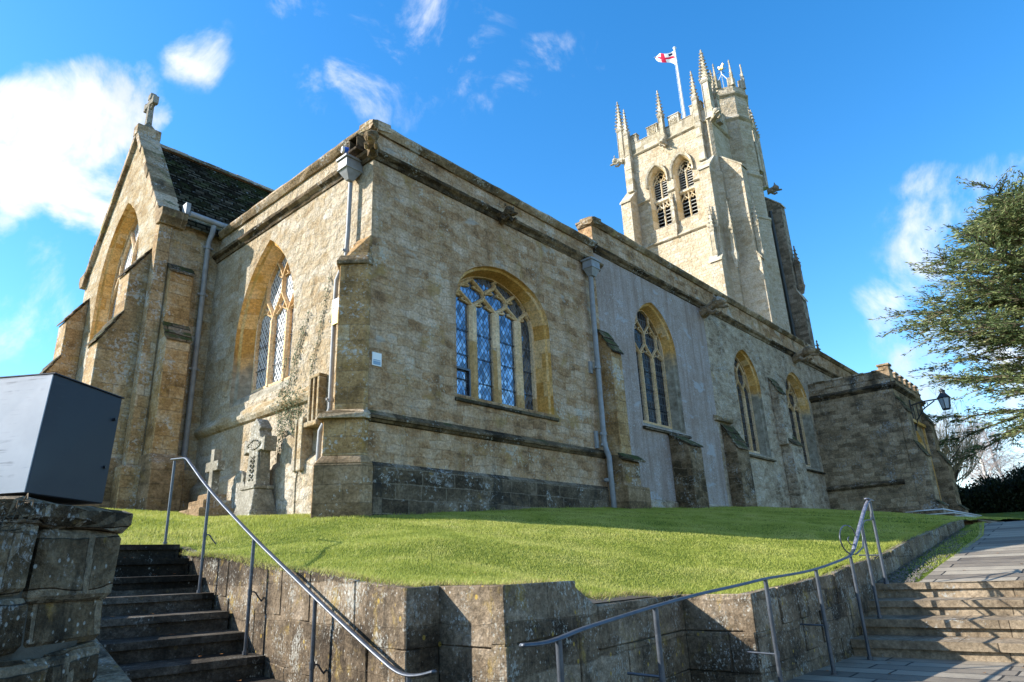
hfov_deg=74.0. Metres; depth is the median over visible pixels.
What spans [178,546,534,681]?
retaining wall
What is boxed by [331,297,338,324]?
warning sign
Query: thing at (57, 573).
boundary wall
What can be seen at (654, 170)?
belfry window
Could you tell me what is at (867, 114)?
sky
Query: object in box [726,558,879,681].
retaining wall
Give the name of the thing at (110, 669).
side wall
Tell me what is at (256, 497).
celtic cross
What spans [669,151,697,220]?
belfry window
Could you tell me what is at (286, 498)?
headstone
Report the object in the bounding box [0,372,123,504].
metal cabinet
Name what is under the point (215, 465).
stone cross
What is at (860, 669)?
landing
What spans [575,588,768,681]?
retaining wall
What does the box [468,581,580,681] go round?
retaining wall
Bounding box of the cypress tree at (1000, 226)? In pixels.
[868,166,1023,469]
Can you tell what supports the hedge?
on the field
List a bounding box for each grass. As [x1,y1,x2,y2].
[372,505,789,516]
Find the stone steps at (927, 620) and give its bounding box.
[850,580,1023,662]
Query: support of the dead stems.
on the boundary wall at (57, 573)
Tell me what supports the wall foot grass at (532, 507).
on the lawn at (1020, 515)
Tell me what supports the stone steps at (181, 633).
on the ground at (617, 598)
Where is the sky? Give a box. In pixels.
[0,0,1023,487]
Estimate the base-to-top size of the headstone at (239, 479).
0.896 m
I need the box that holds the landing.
[785,656,1023,681]
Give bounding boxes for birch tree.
[949,416,1023,484]
[963,423,1023,483]
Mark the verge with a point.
(925, 574)
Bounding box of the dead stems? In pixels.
[0,493,38,541]
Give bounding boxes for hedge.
[956,462,1023,521]
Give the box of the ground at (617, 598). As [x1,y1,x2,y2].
[439,585,694,681]
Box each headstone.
[231,471,245,511]
[278,435,297,514]
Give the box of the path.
[919,520,1023,582]
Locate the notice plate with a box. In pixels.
[372,352,381,366]
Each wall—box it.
[0,496,132,681]
[92,638,131,681]
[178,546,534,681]
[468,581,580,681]
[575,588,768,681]
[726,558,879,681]
[861,519,964,578]
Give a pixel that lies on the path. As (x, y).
(995, 552)
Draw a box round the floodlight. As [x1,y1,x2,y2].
[341,146,348,153]
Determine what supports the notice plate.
attached to the church
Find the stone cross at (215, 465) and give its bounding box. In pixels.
[179,449,234,516]
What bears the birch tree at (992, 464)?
on the field
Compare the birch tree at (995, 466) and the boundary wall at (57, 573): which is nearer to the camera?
the boundary wall at (57, 573)
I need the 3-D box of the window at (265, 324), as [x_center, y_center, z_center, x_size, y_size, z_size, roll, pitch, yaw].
[-4.992,-0.484,14.280,2.340,3.510,0.470,-18,-24,39]
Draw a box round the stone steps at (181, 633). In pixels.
[96,544,283,681]
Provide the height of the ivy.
4.262 m
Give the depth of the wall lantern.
26.67 m
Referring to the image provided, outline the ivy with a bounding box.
[269,274,331,462]
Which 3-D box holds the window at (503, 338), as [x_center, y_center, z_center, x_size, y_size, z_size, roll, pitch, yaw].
[-0.259,0.002,14.295,0.550,3.130,3.070,-18,-24,39]
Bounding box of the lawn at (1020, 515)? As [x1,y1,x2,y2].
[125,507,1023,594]
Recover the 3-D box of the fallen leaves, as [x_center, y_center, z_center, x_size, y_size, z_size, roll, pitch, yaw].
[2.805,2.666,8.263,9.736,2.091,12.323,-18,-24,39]
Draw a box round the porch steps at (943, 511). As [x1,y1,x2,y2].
[906,508,1003,524]
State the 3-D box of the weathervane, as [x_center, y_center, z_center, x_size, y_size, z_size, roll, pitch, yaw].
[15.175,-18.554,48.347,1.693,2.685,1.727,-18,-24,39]
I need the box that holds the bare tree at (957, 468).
[925,388,991,482]
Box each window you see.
[88,203,138,346]
[229,240,293,407]
[455,266,558,421]
[634,303,691,438]
[645,163,671,230]
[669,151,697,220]
[734,349,776,461]
[786,372,825,473]
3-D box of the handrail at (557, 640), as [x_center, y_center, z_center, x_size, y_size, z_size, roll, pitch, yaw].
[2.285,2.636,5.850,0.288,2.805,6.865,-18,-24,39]
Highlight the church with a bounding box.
[39,49,968,518]
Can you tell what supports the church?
on the lawn at (1020, 515)
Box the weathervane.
[716,63,726,87]
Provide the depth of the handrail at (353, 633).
6.00 m
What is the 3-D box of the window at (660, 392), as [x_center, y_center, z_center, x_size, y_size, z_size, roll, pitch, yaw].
[3.939,0.746,18.927,0.560,3.790,2.440,-18,-24,39]
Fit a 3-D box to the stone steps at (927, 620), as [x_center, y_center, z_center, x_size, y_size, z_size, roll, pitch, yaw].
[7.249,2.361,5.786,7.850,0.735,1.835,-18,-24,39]
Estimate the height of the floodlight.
0.129 m
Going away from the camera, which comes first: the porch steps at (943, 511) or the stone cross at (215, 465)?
the stone cross at (215, 465)
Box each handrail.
[163,457,436,681]
[519,498,888,681]
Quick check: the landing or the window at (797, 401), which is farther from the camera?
the window at (797, 401)
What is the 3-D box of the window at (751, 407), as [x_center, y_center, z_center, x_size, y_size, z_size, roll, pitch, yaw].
[8.016,2.149,23.229,0.560,3.820,2.260,-18,-24,39]
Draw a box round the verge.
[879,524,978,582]
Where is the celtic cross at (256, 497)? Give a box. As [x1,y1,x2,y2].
[230,418,277,515]
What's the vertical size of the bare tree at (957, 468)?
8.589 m
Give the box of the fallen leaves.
[110,514,1023,680]
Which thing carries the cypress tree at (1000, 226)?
on the ground at (617, 598)
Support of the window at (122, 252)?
in the church
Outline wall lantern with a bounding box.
[908,389,950,430]
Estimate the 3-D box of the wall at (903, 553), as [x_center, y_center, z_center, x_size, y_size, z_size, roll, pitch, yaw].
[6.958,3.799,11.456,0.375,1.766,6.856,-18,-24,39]
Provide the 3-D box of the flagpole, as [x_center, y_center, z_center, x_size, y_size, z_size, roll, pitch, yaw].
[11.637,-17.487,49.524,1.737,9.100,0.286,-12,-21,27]
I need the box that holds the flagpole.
[655,47,685,117]

